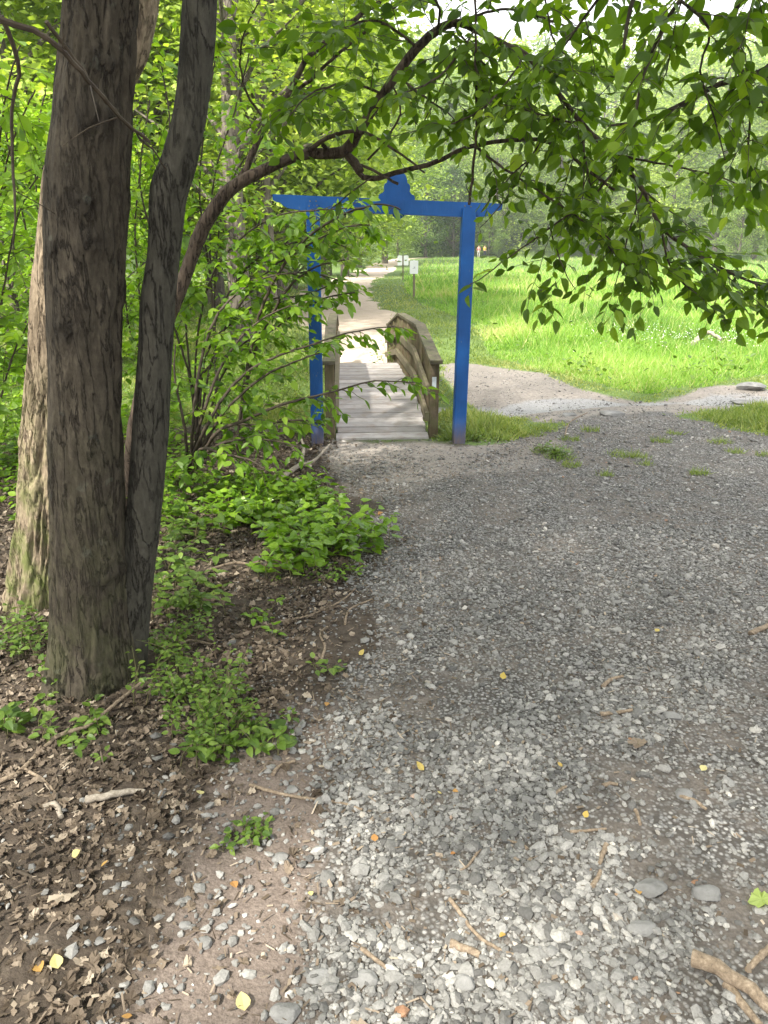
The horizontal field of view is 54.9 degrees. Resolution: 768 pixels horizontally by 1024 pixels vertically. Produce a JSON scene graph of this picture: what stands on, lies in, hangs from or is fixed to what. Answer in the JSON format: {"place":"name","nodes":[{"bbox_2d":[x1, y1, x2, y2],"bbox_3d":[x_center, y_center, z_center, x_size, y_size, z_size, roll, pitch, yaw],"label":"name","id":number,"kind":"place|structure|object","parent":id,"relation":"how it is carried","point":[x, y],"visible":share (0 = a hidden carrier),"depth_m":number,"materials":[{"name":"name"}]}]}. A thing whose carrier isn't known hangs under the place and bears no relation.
{"place":"outdoors","nodes":[
{"label":"outdoors","id":0,"kind":"place"},
{"bbox_2d":[0,347,309,513],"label":"ground cover","id":1,"kind":"object","parent":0,"point":[6,472],"visible":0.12,"depth_m":7.71,"materials":[{"name":"green plant"}]},
{"bbox_2d":[0,121,767,1023],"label":"ground","id":2,"kind":"structure","parent":0,"point":[536,391],"depth_m":2.77,"materials":[{"name":"soil"}]},
{"bbox_2d":[0,412,19,520],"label":"plant","id":3,"kind":"object","parent":2,"relation":"on","point":[5,489],"visible":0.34,"depth_m":5.89,"materials":[{"name":"green plant"}]},
{"bbox_2d":[0,863,44,882],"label":"stick","id":4,"kind":"object","parent":2,"relation":"on","point":[23,873],"visible":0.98,"depth_m":2.12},
{"bbox_2d":[0,693,45,737],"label":"plant","id":5,"kind":"object","parent":2,"relation":"on","point":[10,710],"visible":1,"depth_m":2.74,"materials":[{"name":"green plant"}]},
{"bbox_2d":[0,25,53,437],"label":"understory bush","id":6,"kind":"object","parent":2,"relation":"on","point":[23,129],"visible":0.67,"depth_m":4.92,"materials":[{"name":"green plant"}]},
{"bbox_2d":[0,594,57,684],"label":"plant","id":7,"kind":"object","parent":2,"relation":"on","point":[19,640],"visible":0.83,"depth_m":3.25,"materials":[{"name":"green plant"}]},
{"bbox_2d":[43,800,63,818],"bbox_3d":[-1.054,0.953,2.373,0.092,0.023,0.040,12,23,31],"label":"bark strip","id":8,"kind":"object","parent":2,"relation":"on","point":[56,805],"visible":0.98,"depth_m":2.37,"materials":[{"name":"grey wood"}]},
{"bbox_2d":[50,954,62,968],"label":"fallen leaf","id":9,"kind":"object","parent":2,"relation":"on","point":[56,960],"visible":1,"depth_m":1.85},
{"bbox_2d":[3,691,113,761],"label":"plant","id":10,"kind":"object","parent":2,"relation":"on","point":[48,715],"visible":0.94,"depth_m":2.75,"materials":[{"name":"green plant"}]},
{"bbox_2d":[0,62,126,435],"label":"understory bush","id":11,"kind":"object","parent":2,"relation":"on","point":[15,403],"visible":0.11,"depth_m":7.01,"materials":[{"name":"green plant"}]},
{"bbox_2d":[0,95,148,367],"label":"broadleaf bush","id":12,"kind":"object","parent":2,"relation":"on","point":[3,153],"visible":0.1,"depth_m":9.92,"materials":[{"name":"green plant"}]},
{"bbox_2d":[1,0,159,613],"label":"pale bark maple","id":13,"kind":"object","parent":2,"relation":"on","point":[26,580],"visible":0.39,"depth_m":3.48,"materials":[{"name":"brown plant"}]},
{"bbox_2d":[0,0,168,232],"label":"broadleaf tree","id":14,"kind":"object","parent":2,"relation":"on","point":[41,11],"visible":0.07,"depth_m":17.82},
{"bbox_2d":[0,0,217,701],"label":"twin trunk maple","id":15,"kind":"object","parent":2,"relation":"on","point":[103,542],"visible":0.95,"depth_m":2.61,"materials":[{"name":"brown plant"}]},
{"bbox_2d":[2,1,219,250],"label":"broadleaf tree","id":16,"kind":"object","parent":2,"relation":"on","point":[151,82],"depth_m":25.76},
{"bbox_2d":[85,788,144,803],"bbox_3d":[-0.880,0.927,2.424,0.186,0.037,0.033,-6,20,-16],"label":"stick","id":17,"kind":"object","parent":2,"relation":"on","point":[105,796],"visible":0.99,"depth_m":2.41,"materials":[{"name":"grey wood"}]},
{"bbox_2d":[0,82,231,359],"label":"broadleaf bush","id":18,"kind":"object","parent":2,"relation":"on","point":[130,272],"visible":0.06,"depth_m":11.26,"materials":[{"name":"green plant"}]},
{"bbox_2d":[0,0,243,319],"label":"broadleaf tree","id":19,"kind":"object","parent":2,"relation":"on","point":[32,53],"visible":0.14,"depth_m":14.81,"materials":[{"name":"plant"}]},
{"bbox_2d":[0,0,352,281],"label":"broadleaf tree","id":20,"kind":"object","parent":2,"relation":"on","point":[159,114],"visible":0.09,"depth_m":17.25,"materials":[{"name":"plant"}]},
{"bbox_2d":[122,21,237,408],"bbox_3d":[-2.161,-2.348,6.713,1.436,3.411,1.159,16,25,39],"label":"understory bush","id":21,"kind":"object","parent":2,"relation":"on","point":[137,193],"visible":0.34,"depth_m":6.50,"materials":[{"name":"green plant"}]},
{"bbox_2d":[161,436,222,526],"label":"plant","id":22,"kind":"object","parent":2,"relation":"on","point":[178,509],"visible":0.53,"depth_m":5.15,"materials":[{"name":"green plant"}]},
{"bbox_2d":[151,504,234,623],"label":"plant","id":23,"kind":"object","parent":2,"relation":"on","point":[180,599],"visible":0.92,"depth_m":3.85,"materials":[{"name":"green plant"}]},
{"bbox_2d":[8,1,388,262],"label":"broadleaf tree","id":24,"kind":"object","parent":2,"relation":"on","point":[151,133],"depth_m":26.99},
{"bbox_2d":[196,936,211,949],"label":"rock","id":25,"kind":"object","parent":2,"relation":"on","point":[207,942],"visible":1,"depth_m":1.92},
{"bbox_2d":[3,0,409,304],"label":"broadleaf tree","id":26,"kind":"object","parent":2,"relation":"on","point":[220,286],"visible":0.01,"depth_m":23.17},
{"bbox_2d":[125,597,298,760],"bbox_3d":[-0.770,0.649,2.997,0.517,0.207,1.124,-12,23,-31],"label":"plant","id":27,"kind":"object","parent":2,"relation":"on","point":[226,691],"visible":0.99,"depth_m":2.88,"materials":[{"name":"green plant"}]},
{"bbox_2d":[149,19,303,436],"bbox_3d":[-1.384,-2.482,6.847,1.432,3.574,1.137,7,20,18],"label":"understory bush","id":28,"kind":"object","parent":2,"relation":"on","point":[230,123],"visible":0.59,"depth_m":6.59,"materials":[{"name":"green plant"}]},
{"bbox_2d":[168,712,296,768],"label":"plant","id":29,"kind":"object","parent":2,"relation":"on","point":[284,741],"visible":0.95,"depth_m":2.62,"materials":[{"name":"green plant"}]},
{"bbox_2d":[8,0,467,346],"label":"slender tree","id":30,"kind":"object","parent":2,"relation":"on","point":[229,91],"visible":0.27,"depth_m":13.39,"materials":[{"name":"plant"}]},
{"bbox_2d":[209,812,274,855],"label":"plant","id":31,"kind":"object","parent":2,"relation":"on","point":[257,832],"visible":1,"depth_m":2.26,"materials":[{"name":"green plant"}]},
{"bbox_2d":[236,992,250,1010],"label":"fallen leaf","id":32,"kind":"object","parent":2,"relation":"on","point":[243,1000],"visible":1,"depth_m":1.76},
{"bbox_2d":[183,119,306,298],"bbox_3d":[-4.970,-11.137,27.628,6.284,6.586,6.645,-5,20,-13],"label":"broadleaf bush","id":33,"kind":"object","parent":2,"relation":"on","point":[253,276],"depth_m":28.19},
{"bbox_2d":[24,0,492,321],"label":"slender tree","id":34,"kind":"object","parent":2,"relation":"on","point":[266,190],"visible":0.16,"depth_m":17.32,"materials":[{"name":"plant"}]},
{"bbox_2d":[240,595,286,639],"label":"plant","id":35,"kind":"object","parent":2,"relation":"on","point":[261,618],"visible":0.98,"depth_m":3.57,"materials":[{"name":"green plant"}]},
{"bbox_2d":[132,196,396,450],"bbox_3d":[-0.981,-1.485,6.095,2.268,2.182,1.195,5,20,14],"label":"tall understory bush","id":36,"kind":"object","parent":2,"relation":"on","point":[293,233],"visible":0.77,"depth_m":5.80,"materials":[{"name":"green plant"}]},
{"bbox_2d":[271,852,287,862],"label":"rock","id":37,"kind":"object","parent":2,"relation":"on","point":[278,856],"visible":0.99,"depth_m":2.19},
{"bbox_2d":[269,1002,300,1023],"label":"rock","id":38,"kind":"object","parent":2,"relation":"on","point":[289,1012],"visible":1,"depth_m":1.74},
{"bbox_2d":[141,0,444,299],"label":"broadleaf tree","id":39,"kind":"object","parent":2,"relation":"on","point":[333,180],"visible":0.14,"depth_m":21.53,"materials":[{"name":"plant"}]},
{"bbox_2d":[224,138,362,288],"bbox_3d":[-4.057,-14.295,35.016,7.332,7.683,7.752,-9,21,-24],"label":"broadleaf bush","id":40,"kind":"object","parent":2,"relation":"on","point":[304,267],"visible":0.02,"depth_m":35.99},
{"bbox_2d":[191,458,402,584],"bbox_3d":[-0.667,-0.023,4.851,1.129,0.279,1.918,-13,23,-33],"label":"brier patch","id":41,"kind":"object","parent":2,"relation":"on","point":[289,494],"visible":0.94,"depth_m":4.62,"materials":[{"name":"green plant"}]},
{"bbox_2d":[276,439,330,481],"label":"forked branch","id":42,"kind":"object","parent":2,"relation":"on","point":[293,468],"visible":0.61,"depth_m":6.20,"materials":[{"name":"grey wood"}]},
{"bbox_2d":[252,588,355,628],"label":"twig","id":43,"kind":"object","parent":2,"relation":"on","point":[305,616],"visible":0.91,"depth_m":3.67,"materials":[{"name":"brown wood"}]},
{"bbox_2d":[249,783,362,810],"bbox_3d":[-0.262,0.941,2.441,0.403,0.013,0.024,5,20,15],"label":"stick","id":44,"kind":"object","parent":2,"relation":"on","point":[264,789],"visible":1,"depth_m":2.44,"materials":[{"name":"brown wood"}]},
{"bbox_2d":[165,256,448,510],"bbox_3d":[-0.702,-1.004,5.490,2.164,1.689,1.392,-15,24,-37],"label":"arching shrub","id":45,"kind":"object","parent":2,"relation":"on","point":[253,438],"visible":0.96,"depth_m":5.41,"materials":[{"name":"green plant"}]},
{"bbox_2d":[306,968,328,984],"bbox_3d":[-0.160,1.154,1.834,0.066,0.024,0.043,0,19,0],"label":"rock","id":46,"kind":"object","parent":2,"relation":"on","point":[321,972],"visible":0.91,"depth_m":1.83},
{"bbox_2d":[235,203,402,454],"bbox_3d":[-0.551,-1.268,5.722,1.844,2.015,0.558,15,24,36],"label":"branch","id":47,"kind":"object","parent":2,"relation":"on","point":[359,212],"visible":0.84,"depth_m":5.46,"materials":[{"name":"green plant"}]},
{"bbox_2d":[272,547,366,582],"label":"plant","id":48,"kind":"object","parent":2,"relation":"on","point":[336,577],"visible":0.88,"depth_m":4.10,"materials":[{"name":"green plant"}]},
{"bbox_2d":[306,652,346,677],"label":"plant","id":49,"kind":"object","parent":2,"relation":"on","point":[335,669],"visible":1,"depth_m":3.16,"materials":[{"name":"green plant"}]},
{"bbox_2d":[219,0,468,286],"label":"broadleaf tree","id":50,"kind":"object","parent":2,"relation":"on","point":[393,119],"visible":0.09,"depth_m":35.35,"materials":[{"name":"plant"}]},
{"bbox_2d":[297,142,395,274],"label":"broadleaf bush","id":51,"kind":"object","parent":2,"relation":"on","point":[330,272],"depth_m":55.85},
{"bbox_2d":[352,969,377,988],"bbox_3d":[-0.047,1.157,1.829,0.069,0.032,0.052,0,19,0],"label":"rock","id":52,"kind":"object","parent":2,"relation":"on","point":[369,976],"visible":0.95,"depth_m":1.82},
{"bbox_2d":[300,8,434,275],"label":"broadleaf tree","id":53,"kind":"object","parent":2,"relation":"on","point":[386,225],"visible":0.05,"depth_m":53.41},
{"bbox_2d":[337,161,404,266],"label":"broadleaf bush","id":54,"kind":"object","parent":2,"relation":"on","point":[372,256],"visible":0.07,"depth_m":72.94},
{"bbox_2d":[322,313,442,440],"bbox_3d":[-0.206,-2.001,10.527,1.113,1.687,7.410,-1,19,-3],"label":"footbridge","id":55,"kind":"object","parent":2,"relation":"on","point":[399,415],"visible":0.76,"depth_m":7.79,"materials":[{"name":"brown wood"}]},
{"bbox_2d":[0,418,767,1023],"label":"leaf litter","id":56,"kind":"object","parent":2,"relation":"on","point":[72,1008],"visible":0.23,"depth_m":2.59,"materials":[{"name":"plant"}]},
{"bbox_2d":[47,890,78,902],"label":"fallen leaf","id":57,"kind":"object","parent":56,"relation":"on","point":[63,897],"visible":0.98,"depth_m":2.04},
{"bbox_2d":[0,682,141,792],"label":"long branch","id":58,"kind":"object","parent":56,"relation":"on","point":[52,740],"visible":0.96,"depth_m":2.68,"materials":[{"name":"brown wood"}]},
{"bbox_2d":[4,2,767,232],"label":"woods","id":59,"kind":"object","parent":2,"relation":"on","point":[717,68],"visible":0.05,"depth_m":145.90,"materials":[{"name":"green plant"}]},
{"bbox_2d":[273,174,502,445],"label":"gate arch","id":60,"kind":"structure","parent":2,"relation":"on","point":[401,196],"depth_m":6.41,"materials":[{"name":"blue paint"}]},
{"bbox_2d":[374,216,426,257],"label":"broadleaf bush","id":61,"kind":"object","parent":2,"relation":"on","point":[408,245],"visible":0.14,"depth_m":104.52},
{"bbox_2d":[397,255,408,279],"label":"notice sign","id":62,"kind":"object","parent":2,"relation":"on","point":[402,258],"visible":0.91,"depth_m":47.19,"materials":[{"name":"white wood"}]},
{"bbox_2d":[354,60,467,263],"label":"broadleaf tree","id":63,"kind":"object","parent":2,"relation":"on","point":[419,153],"visible":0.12,"depth_m":79.20,"materials":[{"name":"plant"}]},
{"bbox_2d":[410,260,417,296],"bbox_3d":[1.183,-9.147,29.404,0.330,1.658,0.119,0,19,0],"label":"notice sign","id":64,"kind":"object","parent":2,"relation":"on","point":[413,267],"visible":0.9,"depth_m":29.20,"materials":[{"name":"white wood"}]},
{"bbox_2d":[395,147,471,257],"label":"broadleaf tree","id":65,"kind":"object","parent":2,"relation":"on","point":[426,247],"visible":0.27,"depth_m":112.13,"materials":[{"name":"green plant"}]},
{"bbox_2d":[124,0,767,506],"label":"leaning tree","id":66,"kind":"object","parent":2,"relation":"on","point":[640,268],"visible":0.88,"depth_m":3.58,"materials":[{"name":"green plant"}]},
{"bbox_2d":[130,183,766,256],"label":"undergrowth","id":67,"kind":"object","parent":2,"relation":"on","point":[519,235],"visible":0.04,"depth_m":118.25,"materials":[{"name":"green plant"}]},
{"bbox_2d":[416,163,494,256],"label":"broadleaf tree","id":68,"kind":"object","parent":2,"relation":"on","point":[453,248],"visible":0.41,"depth_m":114.56,"materials":[{"name":"green plant"}]},
{"bbox_2d":[406,70,509,237],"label":"broadleaf tree","id":69,"kind":"object","parent":2,"relation":"on","point":[464,163],"visible":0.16,"depth_m":118.52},
{"bbox_2d":[453,973,474,991],"bbox_3d":[0.196,1.158,1.819,0.057,0.027,0.046,0,19,0],"label":"rock","id":70,"kind":"object","parent":2,"relation":"on","point":[464,982],"visible":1,"depth_m":1.81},
{"bbox_2d":[474,210,513,256],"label":"broadleaf bush","id":71,"kind":"object","parent":2,"relation":"on","point":[490,232],"visible":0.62,"depth_m":114.51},
{"bbox_2d":[452,104,546,249],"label":"broadleaf tree","id":72,"kind":"object","parent":2,"relation":"on","point":[498,150],"visible":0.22,"depth_m":115.76,"materials":[{"name":"plant"}]},
{"bbox_2d":[488,103,574,239],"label":"broadleaf tree","id":73,"kind":"object","parent":2,"relation":"on","point":[530,213],"visible":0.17,"depth_m":119.24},
{"bbox_2d":[528,421,562,431],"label":"grass tuft","id":74,"kind":"object","parent":2,"relation":"on","point":[545,426],"visible":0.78,"depth_m":7.52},
{"bbox_2d":[538,981,562,997],"bbox_3d":[0.406,1.163,1.803,0.061,0.018,0.042,0,19,0],"label":"rock","id":75,"kind":"object","parent":2,"relation":"on","point":[549,989],"visible":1,"depth_m":1.80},
{"bbox_2d":[530,442,573,454],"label":"grass tuft","id":76,"kind":"object","parent":2,"relation":"on","point":[544,451],"visible":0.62,"depth_m":6.67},
{"bbox_2d":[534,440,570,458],"bbox_3d":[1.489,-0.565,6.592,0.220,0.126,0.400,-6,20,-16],"label":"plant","id":77,"kind":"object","parent":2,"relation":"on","point":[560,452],"visible":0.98,"depth_m":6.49,"materials":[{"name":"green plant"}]},
{"bbox_2d":[547,944,559,956],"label":"rock","id":78,"kind":"object","parent":2,"relation":"on","point":[552,950],"visible":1,"depth_m":1.90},
{"bbox_2d":[501,101,612,241],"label":"broadleaf tree","id":79,"kind":"object","parent":2,"relation":"on","point":[553,180],"visible":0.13,"depth_m":114.53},
{"bbox_2d":[538,189,587,257],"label":"broadleaf bush","id":80,"kind":"object","parent":2,"relation":"on","point":[548,233],"visible":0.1,"depth_m":111.55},
{"bbox_2d":[401,254,767,393],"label":"meadow grass","id":81,"kind":"structure","parent":2,"relation":"on","point":[506,286],"depth_m":15.85,"materials":[{"name":"plant"}]},
{"bbox_2d":[559,127,638,255],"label":"broadleaf tree","id":82,"kind":"object","parent":2,"relation":"on","point":[611,134],"visible":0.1,"depth_m":112.19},
{"bbox_2d":[599,410,625,415],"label":"rock","id":83,"kind":"object","parent":2,"relation":"on","point":[609,413],"visible":0.97,"depth_m":8.22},
{"bbox_2d":[603,447,638,458],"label":"grass tuft","id":84,"kind":"object","parent":2,"relation":"on","point":[620,452],"visible":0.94,"depth_m":6.56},
{"bbox_2d":[489,0,767,234],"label":"overhanging tree","id":85,"kind":"object","parent":2,"relation":"on","point":[731,25],"visible":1,"depth_m":2.74,"materials":[{"name":"green plant"}]},
{"bbox_2d":[626,920,655,936],"bbox_3d":[0.685,1.107,1.966,0.087,0.029,0.049,0,19,0],"label":"rock","id":86,"kind":"object","parent":2,"relation":"on","point":[643,928],"visible":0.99,"depth_m":1.96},
{"bbox_2d":[621,197,667,253],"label":"broadleaf bush","id":87,"kind":"object","parent":2,"relation":"on","point":[644,242],"visible":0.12,"depth_m":108.56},
{"bbox_2d":[601,82,694,254],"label":"broadleaf tree","id":88,"kind":"object","parent":2,"relation":"on","point":[643,129],"visible":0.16,"depth_m":108.76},
{"bbox_2d":[633,878,667,898],"bbox_3d":[0.753,1.062,2.084,0.088,0.040,0.063,-14,23,-34],"label":"rock","id":89,"kind":"object","parent":2,"relation":"on","point":[649,888],"visible":0.99,"depth_m":2.07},
{"bbox_2d":[662,711,681,719],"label":"rock","id":90,"kind":"object","parent":2,"relation":"on","point":[672,715],"visible":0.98,"depth_m":2.85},
{"bbox_2d":[621,105,725,250],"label":"broadleaf tree","id":91,"kind":"object","parent":2,"relation":"on","point":[677,125],"visible":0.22,"depth_m":101.14,"materials":[{"name":"plant"}]},
{"bbox_2d":[675,788,692,800],"bbox_3d":[0.995,0.936,2.453,0.052,0.029,0.050,8,21,23],"label":"rock","id":92,"kind":"object","parent":2,"relation":"on","point":[684,791],"visible":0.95,"depth_m":2.44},
{"bbox_2d":[686,463,716,475],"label":"grass tuft","id":93,"kind":"object","parent":2,"relation":"on","point":[698,471],"visible":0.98,"depth_m":6.01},
{"bbox_2d":[691,884,720,901],"bbox_3d":[0.903,1.068,2.069,0.082,0.034,0.058,0,19,0],"label":"rock","id":94,"kind":"object","parent":2,"relation":"on","point":[707,892],"visible":1,"depth_m":2.06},
{"bbox_2d":[661,88,767,256],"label":"broadleaf tree","id":95,"kind":"object","parent":2,"relation":"on","point":[724,130],"visible":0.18,"depth_m":98.62,"materials":[{"name":"plant"}]},
{"bbox_2d":[696,96,767,259],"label":"broadleaf tree","id":96,"kind":"object","parent":2,"relation":"on","point":[754,256],"visible":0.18,"depth_m":94.96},
{"bbox_2d":[710,188,767,256],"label":"broadleaf bush","id":97,"kind":"object","parent":2,"relation":"on","point":[735,212],"visible":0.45,"depth_m":91.44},
{"bbox_2d":[736,382,766,389],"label":"rock","id":98,"kind":"object","parent":2,"relation":"on","point":[750,386],"visible":0.95,"depth_m":9.94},
{"bbox_2d":[745,944,767,971],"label":"stick","id":99,"kind":"object","parent":2,"relation":"on","point":[761,955],"visible":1,"depth_m":1.87,"materials":[{"name":"brown wood"}]},
{"bbox_2d":[748,888,767,907],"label":"fallen leaf","id":100,"kind":"object","parent":2,"relation":"on","point":[758,898],"visible":1,"depth_m":2.05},
{"bbox_2d":[0,370,767,1023],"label":"gravel","id":101,"kind":"structure","parent":0,"point":[534,958],"depth_m":2.56,"materials":[{"name":"gravel"}]},
{"bbox_2d":[360,946,385,968],"bbox_3d":[-0.009,1.141,1.870,0.132,0.013,0.015,15,25,37],"label":"stick","id":102,"kind":"object","parent":101,"relation":"on","point":[366,952],"visible":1,"depth_m":1.88,"materials":[{"name":"brown wood"}]},
{"bbox_2d":[449,938,480,958],"bbox_3d":[0.209,1.124,1.903,0.083,0.024,0.026,7,21,20],"label":"stick","id":103,"kind":"object","parent":101,"relation":"on","point":[462,947],"visible":1,"depth_m":1.90,"materials":[{"name":"brown wood"}]},
{"bbox_2d":[448,897,513,954],"bbox_3d":[0.253,1.109,1.962,0.042,0.013,0.248,-16,25,-39],"label":"stick","id":104,"kind":"object","parent":101,"relation":"on","point":[467,923],"visible":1,"depth_m":1.96,"materials":[{"name":"brown wood"}]},
{"bbox_2d":[598,842,608,863],"bbox_3d":[0.655,1.021,2.209,0.017,0.017,0.086,10,22,26],"label":"stick","id":105,"kind":"object","parent":101,"relation":"on","point":[603,852],"visible":1,"depth_m":2.21,"materials":[{"name":"brown wood"}]},
{"bbox_2d":[600,708,632,715],"bbox_3d":[0.909,0.782,2.886,0.142,0.020,0.022,-4,20,-10],"label":"stick","id":106,"kind":"object","parent":101,"relation":"on","point":[606,713],"visible":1,"depth_m":2.88,"materials":[{"name":"brown wood"}]},
{"bbox_2d":[627,737,647,747],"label":"fallen leaf","id":107,"kind":"object","parent":101,"relation":"on","point":[637,742],"visible":1,"depth_m":2.69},
{"bbox_2d":[691,948,767,1023],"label":"fallen branch","id":108,"kind":"object","parent":101,"relation":"on","point":[734,982],"visible":1,"depth_m":1.78,"materials":[{"name":"brown wood"}]},
{"bbox_2d":[748,623,767,634],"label":"stick","id":109,"kind":"object","parent":101,"relation":"on","point":[756,630],"visible":1,"depth_m":3.50,"materials":[{"name":"brown wood"}]},
{"bbox_2d":[0,264,767,440],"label":"short grass","id":110,"kind":"structure","parent":0,"point":[497,427],"depth_m":10.10,"materials":[{"name":"plant"}]},
{"bbox_2d":[297,0,767,129],"label":"sky","id":111,"kind":"structure","parent":0,"point":[499,22],"materials":[{"name":"white"}]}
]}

